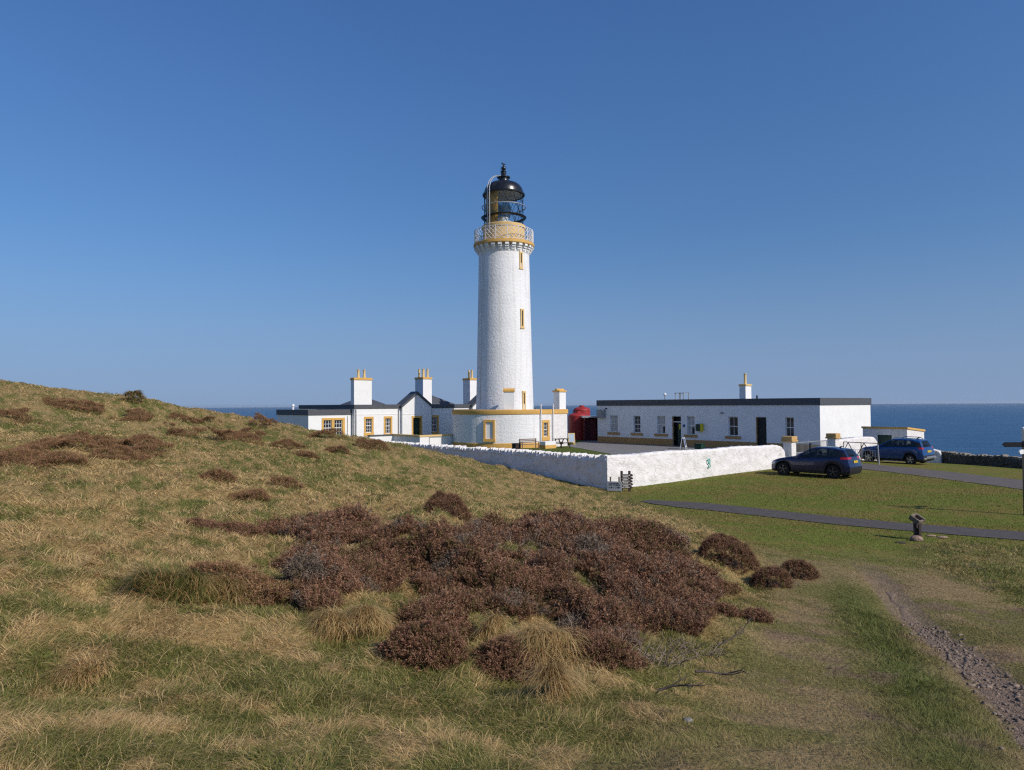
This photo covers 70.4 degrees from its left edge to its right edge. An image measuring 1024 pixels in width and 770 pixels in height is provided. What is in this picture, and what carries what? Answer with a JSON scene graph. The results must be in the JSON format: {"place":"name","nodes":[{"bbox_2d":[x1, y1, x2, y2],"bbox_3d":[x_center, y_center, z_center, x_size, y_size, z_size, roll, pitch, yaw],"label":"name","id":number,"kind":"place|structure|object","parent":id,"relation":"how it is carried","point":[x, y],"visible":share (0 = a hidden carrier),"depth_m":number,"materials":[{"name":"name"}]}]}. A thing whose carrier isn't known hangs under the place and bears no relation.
{"place":"outdoors","nodes":[
{"label":"outdoors","id":0,"kind":"place"},
{"bbox_2d":[122,390,145,403],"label":"heather bush","id":1,"kind":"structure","parent":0,"point":[134,394],"depth_m":33.40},
{"bbox_2d":[0,379,1023,769],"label":"ground","id":2,"kind":"structure","parent":0,"point":[892,610],"depth_m":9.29,"materials":[{"name":"plant"}]},
{"bbox_2d":[0,406,44,423],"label":"heather bush","id":3,"kind":"object","parent":2,"relation":"on","point":[22,411],"visible":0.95,"depth_m":24.84,"materials":[{"name":"brown plant"}]},
{"bbox_2d":[20,443,43,452],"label":"heather bush","id":4,"kind":"object","parent":2,"relation":"on","point":[33,446],"visible":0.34,"depth_m":16.13,"materials":[{"name":"brown plant"}]},
{"bbox_2d":[0,446,89,467],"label":"heather bush","id":5,"kind":"object","parent":2,"relation":"on","point":[19,453],"visible":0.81,"depth_m":13.68,"materials":[{"name":"brown plant"}]},
{"bbox_2d":[34,450,90,466],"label":"heather bush","id":6,"kind":"object","parent":2,"relation":"on","point":[79,457],"visible":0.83,"depth_m":13.70,"materials":[{"name":"brown plant"}]},
{"bbox_2d":[42,396,104,412],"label":"heather bush","id":7,"kind":"object","parent":2,"relation":"on","point":[87,404],"visible":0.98,"depth_m":29.53,"materials":[{"name":"brown plant"}]},
{"bbox_2d":[36,649,126,692],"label":"grass tussock","id":8,"kind":"object","parent":2,"relation":"on","point":[90,664],"depth_m":4.24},
{"bbox_2d":[15,430,152,461],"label":"heather bush","id":9,"kind":"object","parent":2,"relation":"on","point":[64,439],"visible":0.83,"depth_m":17.31,"materials":[{"name":"brown plant"}]},
{"bbox_2d":[85,432,173,457],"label":"heather bush","id":10,"kind":"object","parent":2,"relation":"on","point":[106,440],"visible":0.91,"depth_m":19.99,"materials":[{"name":"brown plant"}]},
{"bbox_2d":[108,407,176,425],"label":"heather bush","id":11,"kind":"object","parent":2,"relation":"on","point":[138,412],"visible":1,"depth_m":29.76,"materials":[{"name":"brown plant"}]},
{"bbox_2d":[107,554,233,606],"bbox_3d":[-2.750,1.558,5.784,0.988,0.440,1.082,0,-2,0],"label":"grass tussock","id":12,"kind":"object","parent":2,"relation":"on","point":[154,574],"depth_m":5.68,"materials":[{"name":"plant"}]},
{"bbox_2d":[166,411,204,423],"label":"heather bush","id":13,"kind":"object","parent":2,"relation":"on","point":[184,417],"visible":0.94,"depth_m":32.08,"materials":[{"name":"brown plant"}]},
{"bbox_2d":[165,426,233,441],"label":"heather bush","id":14,"kind":"object","parent":2,"relation":"on","point":[181,432],"visible":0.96,"depth_m":27.19,"materials":[{"name":"brown plant"}]},
{"bbox_2d":[181,515,227,531],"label":"heather bush","id":15,"kind":"object","parent":2,"relation":"on","point":[209,524],"visible":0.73,"depth_m":9.93,"materials":[{"name":"brown plant"}]},
{"bbox_2d":[199,415,223,423],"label":"heather bush","id":16,"kind":"object","parent":2,"relation":"on","point":[205,418],"visible":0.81,"depth_m":33.12,"materials":[{"name":"brown plant"}]},
{"bbox_2d":[197,468,238,482],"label":"heather bush","id":17,"kind":"object","parent":2,"relation":"on","point":[218,473],"visible":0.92,"depth_m":14.34,"materials":[{"name":"brown plant"}]},
{"bbox_2d":[183,569,261,608],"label":"grass tussock","id":18,"kind":"object","parent":2,"relation":"on","point":[221,583],"depth_m":5.98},
{"bbox_2d":[186,558,280,604],"bbox_3d":[-2.335,1.683,6.312,0.767,0.380,0.948,1,-2,-40],"label":"heather bush","id":19,"kind":"object","parent":2,"relation":"on","point":[222,566],"visible":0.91,"depth_m":6.19,"materials":[{"name":"brown plant"}]},
{"bbox_2d":[214,429,264,444],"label":"heather bush","id":20,"kind":"object","parent":2,"relation":"on","point":[237,434],"visible":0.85,"depth_m":27.91,"materials":[{"name":"brown plant"}]},
{"bbox_2d":[214,520,269,537],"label":"heather bush","id":21,"kind":"object","parent":2,"relation":"on","point":[240,527],"visible":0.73,"depth_m":10.03,"materials":[{"name":"brown plant"}]},
{"bbox_2d":[227,487,271,501],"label":"heather bush","id":22,"kind":"object","parent":2,"relation":"on","point":[253,493],"visible":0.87,"depth_m":13.17,"materials":[{"name":"brown plant"}]},
{"bbox_2d":[238,426,266,435],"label":"heather bush","id":23,"kind":"object","parent":2,"relation":"on","point":[258,431],"visible":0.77,"depth_m":29.91,"materials":[{"name":"brown plant"}]},
{"bbox_2d":[225,578,298,609],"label":"heather bush","id":24,"kind":"object","parent":2,"relation":"on","point":[279,589],"visible":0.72,"depth_m":6.08,"materials":[{"name":"brown plant"}]},
{"bbox_2d":[248,413,277,427],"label":"heather bush","id":25,"kind":"object","parent":2,"relation":"on","point":[269,421],"visible":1,"depth_m":34.65,"materials":[{"name":"brown plant"}]},
{"bbox_2d":[269,475,303,488],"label":"heather bush","id":26,"kind":"object","parent":2,"relation":"on","point":[286,480],"visible":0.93,"depth_m":15.49,"materials":[{"name":"brown plant"}]},
{"bbox_2d":[270,438,307,449],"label":"heather bush","id":27,"kind":"object","parent":2,"relation":"on","point":[290,441],"visible":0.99,"depth_m":28.64,"materials":[{"name":"brown plant"}]},
{"bbox_2d":[291,449,319,458],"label":"heather bush","id":28,"kind":"object","parent":2,"relation":"on","point":[306,453],"visible":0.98,"depth_m":26.38,"materials":[{"name":"brown plant"}]},
{"bbox_2d":[276,404,351,435],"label":"side wing","id":29,"kind":"structure","parent":2,"relation":"on","point":[321,419],"depth_m":68.27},
{"bbox_2d":[324,420,330,429],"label":"window","id":30,"kind":"structure","parent":29,"relation":"in","point":[327,423],"depth_m":67.93,"materials":[{"name":"white glass"}]},
{"bbox_2d":[335,420,341,434],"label":"window","id":31,"kind":"structure","parent":29,"relation":"in","point":[338,423],"depth_m":68.68,"materials":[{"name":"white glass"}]},
{"bbox_2d":[305,427,346,438],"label":"heather bush","id":32,"kind":"object","parent":2,"relation":"on","point":[330,431],"visible":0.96,"depth_m":33.87,"materials":[{"name":"brown plant"}]},
{"bbox_2d":[297,599,361,644],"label":"grass tussock","id":33,"kind":"object","parent":2,"relation":"on","point":[333,615],"depth_m":5.52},
{"bbox_2d":[324,445,349,454],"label":"heather bush","id":34,"kind":"object","parent":2,"relation":"on","point":[335,448],"visible":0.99,"depth_m":29.70,"materials":[{"name":"brown plant"}]},
{"bbox_2d":[324,599,401,638],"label":"grass tussock","id":35,"kind":"object","parent":2,"relation":"on","point":[367,616],"depth_m":5.59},
{"bbox_2d":[355,437,391,450],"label":"heather bush","id":36,"kind":"object","parent":2,"relation":"on","point":[362,440],"visible":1,"depth_m":32.56,"materials":[{"name":"brown plant"}]},
{"bbox_2d":[299,369,476,437],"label":"keepers cottage","id":37,"kind":"structure","parent":2,"relation":"on","point":[421,409],"depth_m":72.88,"materials":[{"name":"white paint"}]},
{"bbox_2d":[364,417,373,435],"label":"window","id":38,"kind":"structure","parent":37,"relation":"in","point":[368,421],"depth_m":70.15,"materials":[{"name":"yellow glass"}]},
{"bbox_2d":[384,416,392,433],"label":"window","id":39,"kind":"structure","parent":37,"relation":"in","point":[387,419],"depth_m":71.56,"materials":[{"name":"yellow glass"}]},
{"bbox_2d":[413,418,418,434],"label":"door","id":40,"kind":"structure","parent":37,"relation":"in","point":[415,420],"depth_m":73.45,"materials":[{"name":"green paint"}]},
{"bbox_2d":[432,415,438,433],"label":"window","id":41,"kind":"structure","parent":37,"relation":"in","point":[435,418],"depth_m":75.28,"materials":[{"name":"yellow glass"}]},
{"bbox_2d":[367,434,452,444],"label":"garden wall","id":42,"kind":"structure","parent":2,"relation":"on","point":[441,439],"depth_m":67.62,"materials":[{"name":"beige paint"}]},
{"bbox_2d":[373,618,473,671],"bbox_3d":[-0.620,1.848,5.183,0.717,0.362,0.628,0,-2,0],"label":"heather bush","id":43,"kind":"object","parent":2,"relation":"on","point":[403,635],"visible":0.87,"depth_m":5.08,"materials":[{"name":"brown plant"}]},
{"bbox_2d":[422,490,473,521],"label":"heather bush","id":44,"kind":"object","parent":2,"relation":"on","point":[439,500],"visible":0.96,"depth_m":14.18,"materials":[{"name":"brown plant"}]},
{"bbox_2d":[246,497,730,670],"bbox_3d":[-0.292,2.422,9.773,7.490,1.889,10.290,0,-2,0],"label":"heather","id":45,"kind":"object","parent":2,"relation":"on","point":[450,568],"visible":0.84,"depth_m":8.23,"materials":[{"name":"brown plant"}]},
{"bbox_2d":[464,607,516,646],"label":"grass tussock","id":46,"kind":"object","parent":2,"relation":"on","point":[490,622],"depth_m":5.81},
{"bbox_2d":[383,440,613,487],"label":"boundary wall","id":47,"kind":"structure","parent":2,"relation":"on","point":[581,468],"depth_m":36.60,"materials":[{"name":"paint"}]},
{"bbox_2d":[473,163,533,409],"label":"lighthouse","id":48,"kind":"object","parent":2,"relation":"on","point":[503,248],"visible":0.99,"depth_m":67.64,"materials":[{"name":"paint"}]},
{"bbox_2d":[519,251,523,268],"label":"window","id":49,"kind":"structure","parent":48,"relation":"in","point":[520,252],"depth_m":67.91,"materials":[{"name":"yellow glass"}]},
{"bbox_2d":[520,309,524,328],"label":"window","id":50,"kind":"structure","parent":48,"relation":"in","point":[521,310],"depth_m":67.66,"materials":[{"name":"yellow glass"}]},
{"bbox_2d":[522,391,525,408],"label":"window","id":51,"kind":"structure","parent":48,"relation":"in","point":[523,392],"depth_m":67.33,"materials":[{"name":"yellow glass"}]},
{"bbox_2d":[452,388,567,447],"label":"tower annex","id":52,"kind":"object","parent":2,"relation":"on","point":[507,426],"visible":0.82,"depth_m":65.11,"materials":[{"name":"paint"}]},
{"bbox_2d":[483,420,495,441],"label":"blind window","id":53,"kind":"structure","parent":52,"relation":"in","point":[488,425],"depth_m":64.55,"materials":[{"name":"paint"}]},
{"bbox_2d":[542,420,549,440],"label":"window","id":54,"kind":"structure","parent":52,"relation":"in","point":[545,423],"depth_m":66.16,"materials":[{"name":"yellow glass"}]},
{"bbox_2d":[471,633,550,685],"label":"heather bush","id":55,"kind":"object","parent":2,"relation":"on","point":[509,645],"visible":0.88,"depth_m":5.18,"materials":[{"name":"brown plant"}]},
{"bbox_2d":[519,438,538,448],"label":"garden bench","id":56,"kind":"object","parent":2,"relation":"on","point":[533,440],"visible":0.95,"depth_m":63.23,"materials":[{"name":"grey wood"}]},
{"bbox_2d":[491,527,584,558],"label":"dead heather","id":57,"kind":"object","parent":2,"relation":"on","point":[535,543],"visible":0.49,"depth_m":10.27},
{"bbox_2d":[494,618,596,683],"bbox_3d":[0.246,1.911,5.383,0.843,0.374,0.851,1,-2,-40],"label":"grass tussock","id":58,"kind":"object","parent":2,"relation":"on","point":[543,639],"depth_m":5.31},
{"bbox_2d":[539,441,555,448],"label":"stone trough","id":59,"kind":"object","parent":2,"relation":"on","point":[547,444],"visible":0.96,"depth_m":63.99,"materials":[{"name":"paint"}]},
{"bbox_2d":[507,648,604,710],"bbox_3d":[0.254,1.820,4.595,0.644,0.360,0.657,0,-2,0],"label":"grass tussock","id":60,"kind":"object","parent":2,"relation":"on","point":[551,672],"depth_m":4.55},
{"bbox_2d":[568,411,586,439],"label":"red tank","id":61,"kind":"object","parent":2,"relation":"on","point":[575,421],"visible":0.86,"depth_m":78.94,"materials":[{"name":"paint"}]},
{"bbox_2d":[573,405,589,415],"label":"red tank","id":62,"kind":"object","parent":2,"relation":"on","point":[583,409],"visible":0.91,"depth_m":85.23,"materials":[{"name":"metal"}]},
{"bbox_2d":[581,416,597,440],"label":"open shed","id":63,"kind":"structure","parent":2,"relation":"on","point":[590,427],"depth_m":77.60,"materials":[{"name":"black paint"}]},
{"bbox_2d":[586,419,595,439],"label":"door","id":64,"kind":"structure","parent":63,"relation":"in","point":[590,423],"depth_m":77.60,"materials":[{"name":"red paint"}]},
{"bbox_2d":[558,613,638,638],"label":"dead heather","id":65,"kind":"object","parent":2,"relation":"on","point":[590,624],"visible":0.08,"depth_m":6.35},
{"bbox_2d":[548,626,652,672],"bbox_3d":[0.647,1.994,5.492,0.818,0.338,0.755,0,-2,0],"label":"heather bush","id":66,"kind":"object","parent":2,"relation":"on","point":[605,644],"visible":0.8,"depth_m":5.35,"materials":[{"name":"brown plant"}]},
{"bbox_2d":[607,477,621,491],"bbox_3d":[4.622,4.618,32.627,0.660,0.960,0.095,-1,-2,23],"label":"information board","id":67,"kind":"object","parent":2,"relation":"on","point":[614,486],"visible":0.99,"depth_m":32.59,"materials":[{"name":"white wood"}]},
{"bbox_2d":[620,471,632,491],"bbox_3d":[5.173,4.487,32.681,0.580,1.230,0.124,0,-2,-7],"label":"slatted sign","id":68,"kind":"object","parent":2,"relation":"on","point":[626,480],"visible":0.94,"depth_m":32.63,"materials":[{"name":"brown wood"}]},
{"bbox_2d":[570,625,702,668],"bbox_3d":[0.982,2.105,5.837,1.051,0.408,0.867,0,-2,0],"label":"dead heather","id":69,"kind":"object","parent":2,"relation":"on","point":[660,657],"visible":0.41,"depth_m":5.74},
{"bbox_2d":[657,672,709,691],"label":"dead branch","id":70,"kind":"object","parent":2,"relation":"on","point":[673,685],"visible":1,"depth_m":4.85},
{"bbox_2d":[600,444,784,488],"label":"boundary wall","id":71,"kind":"structure","parent":2,"relation":"on","point":[654,467],"depth_m":37.53,"materials":[{"name":"paint"}]},
{"bbox_2d":[657,632,731,659],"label":"dead heather","id":72,"kind":"object","parent":2,"relation":"on","point":[698,654],"visible":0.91,"depth_m":6.73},
{"bbox_2d":[695,664,747,674],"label":"dead branch","id":73,"kind":"object","parent":2,"relation":"on","point":[706,671],"visible":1,"depth_m":5.55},
{"bbox_2d":[696,532,760,574],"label":"heather bush","id":74,"kind":"object","parent":2,"relation":"on","point":[721,540],"visible":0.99,"depth_m":12.73,"materials":[{"name":"brown plant"}]},
{"bbox_2d":[712,601,744,618],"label":"heather bush","id":75,"kind":"object","parent":2,"relation":"on","point":[724,608],"visible":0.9,"depth_m":8.53,"materials":[{"name":"brown plant"}]},
{"bbox_2d":[719,578,743,596],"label":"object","id":76,"kind":"object","parent":2,"relation":"on","point":[734,584],"visible":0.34,"depth_m":10.62,"materials":[{"name":"brown plant"}]},
{"bbox_2d":[716,617,750,645],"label":"dead branch","id":77,"kind":"object","parent":2,"relation":"on","point":[735,634],"visible":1,"depth_m":7.17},
{"bbox_2d":[596,374,871,451],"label":"long building","id":78,"kind":"structure","parent":2,"relation":"on","point":[744,419],"depth_m":62.61,"materials":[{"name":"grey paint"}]},
{"bbox_2d":[607,415,619,434],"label":"window","id":79,"kind":"structure","parent":78,"relation":"in","point":[614,419],"depth_m":72.39,"materials":[{"name":"glass"}]},
{"bbox_2d":[631,416,642,434],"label":"window","id":80,"kind":"structure","parent":78,"relation":"in","point":[636,418],"depth_m":70.26,"materials":[{"name":"white glass"}]},
{"bbox_2d":[654,416,667,435],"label":"window","id":81,"kind":"structure","parent":78,"relation":"in","point":[661,419],"depth_m":68.07,"materials":[{"name":"glass"}]},
{"bbox_2d":[671,415,681,445],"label":"door","id":82,"kind":"structure","parent":78,"relation":"in","point":[677,421],"depth_m":66.93,"materials":[{"name":"green paint"}]},
{"bbox_2d":[684,416,696,436],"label":"window","id":83,"kind":"structure","parent":78,"relation":"in","point":[691,419],"depth_m":65.57,"materials":[{"name":"glass"}]},
{"bbox_2d":[725,417,740,438],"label":"window","id":84,"kind":"structure","parent":78,"relation":"in","point":[733,421],"depth_m":62.32,"materials":[{"name":"white glass"}]},
{"bbox_2d":[755,416,766,445],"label":"door","id":85,"kind":"structure","parent":78,"relation":"in","point":[761,433],"depth_m":60.37,"materials":[{"name":"brown paint"}]},
{"bbox_2d":[786,417,793,435],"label":"window","id":86,"kind":"structure","parent":78,"relation":"in","point":[789,420],"depth_m":58.48,"materials":[{"name":"white glass"}]},
{"bbox_2d":[739,607,774,623],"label":"heather bush","id":87,"kind":"object","parent":2,"relation":"on","point":[761,615],"visible":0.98,"depth_m":8.52,"materials":[{"name":"brown plant"}]},
{"bbox_2d":[748,565,794,589],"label":"heather bush","id":88,"kind":"object","parent":2,"relation":"on","point":[761,573],"visible":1,"depth_m":11.93,"materials":[{"name":"brown plant"}]},
{"bbox_2d":[781,436,797,456],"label":"gate pillar","id":89,"kind":"structure","parent":2,"relation":"on","point":[789,445],"depth_m":44.20,"materials":[{"name":"paint"}]},
{"bbox_2d":[796,440,827,452],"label":"metal gate","id":90,"kind":"structure","parent":89,"relation":"attached to","point":[820,443],"depth_m":46.05,"materials":[{"name":"metal"}]},
{"bbox_2d":[779,558,823,580],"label":"heather bush","id":91,"kind":"object","parent":2,"relation":"on","point":[807,568],"visible":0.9,"depth_m":12.55,"materials":[{"name":"brown plant"}]},
{"bbox_2d":[771,446,861,478],"bbox_3d":[16.125,4.017,38.652,2.150,1.658,4.371,1,-2,-44],"label":"parked car","id":92,"kind":"object","parent":2,"relation":"on","point":[832,462],"visible":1,"depth_m":37.59,"materials":[{"name":"blue paint"}]},
{"bbox_2d":[825,433,840,446],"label":"gate pillar","id":93,"kind":"structure","parent":2,"relation":"on","point":[833,439],"depth_m":48.03,"materials":[{"name":"paint"}]},
{"bbox_2d":[642,500,1023,539],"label":"footpath","id":94,"kind":"structure","parent":2,"relation":"on","point":[1006,534],"depth_m":23.74,"materials":[{"name":"asphalt"}]},
{"bbox_2d":[839,436,876,459],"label":"boundary wall","id":95,"kind":"structure","parent":2,"relation":"on","point":[857,446],"depth_m":50.60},
{"bbox_2d":[861,426,924,461],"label":"outbuilding","id":96,"kind":"structure","parent":2,"relation":"on","point":[880,435],"depth_m":53.05,"materials":[{"name":"paint"}]},
{"bbox_2d":[859,436,935,464],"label":"parked car","id":97,"kind":"object","parent":2,"relation":"on","point":[913,451],"visible":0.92,"depth_m":46.62,"materials":[{"name":"blue paint"}]},
{"bbox_2d":[908,513,925,536],"bbox_3d":[11.300,4.078,20.246,0.347,0.968,0.341,1,-2,-32],"label":"plinth post","id":98,"kind":"object","parent":2,"relation":"on","point":[917,520],"visible":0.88,"depth_m":20.19,"materials":[{"name":"grey stone"}]},
{"bbox_2d":[910,535,923,541],"bbox_3d":[11.132,4.246,19.971,0.360,0.210,0.272,0,-2,0],"label":"stone","id":99,"kind":"object","parent":2,"relation":"on","point":[915,538],"visible":0.72,"depth_m":19.89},
{"bbox_2d":[927,449,941,462],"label":"white wall end","id":100,"kind":"structure","parent":2,"relation":"on","point":[938,455],"depth_m":50.50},
{"bbox_2d":[885,592,1023,747],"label":"gravel trail","id":101,"kind":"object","parent":2,"relation":"on","point":[909,618],"visible":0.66,"depth_m":6.78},
{"bbox_2d":[894,619,1023,757],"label":"trail stones","id":102,"kind":"object","parent":101,"relation":"on","point":[981,686],"visible":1,"depth_m":7.21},
{"bbox_2d":[937,449,1021,468],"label":"dry stone wall","id":103,"kind":"structure","parent":2,"relation":"on","point":[1003,460],"depth_m":47.45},
{"bbox_2d":[1002,427,1023,513],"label":"finger post","id":104,"kind":"object","parent":2,"relation":"on","point":[1012,444],"visible":0.99,"depth_m":24.99,"materials":[{"name":"black paint"}]},
{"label":"gate post","id":105,"kind":"object","parent":2,"relation":"on","visible":0},
{"bbox_2d":[843,442,877,461],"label":"field gate","id":106,"kind":"structure","parent":105,"relation":"attached to","point":[860,455],"depth_m":46.47,"materials":[{"name":"grey metal"}]},
{"bbox_2d":[0,0,1023,407],"label":"sky","id":107,"kind":"structure","parent":0,"point":[204,203],"materials":[{"name":"blue"}]},
{"bbox_2d":[200,403,1023,456],"bbox_3d":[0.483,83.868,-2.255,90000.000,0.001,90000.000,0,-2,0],"label":"sea","id":108,"kind":"structure","parent":0,"point":[982,428],"depth_m":3262.01,"materials":[{"name":"liquid"}]},
{"bbox_2d":[568,440,799,454],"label":"courtyard","id":109,"kind":"structure","parent":0,"point":[611,448],"depth_m":64.53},
{"bbox_2d":[567,433,574,444],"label":"board","id":110,"kind":"object","parent":109,"relation":"on","point":[571,436],"visible":0.81,"depth_m":69.28,"materials":[{"name":"beige paint"}]},
{"bbox_2d":[861,463,1022,488],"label":"driveway","id":111,"kind":"structure","parent":0,"point":[998,481],"depth_m":38.34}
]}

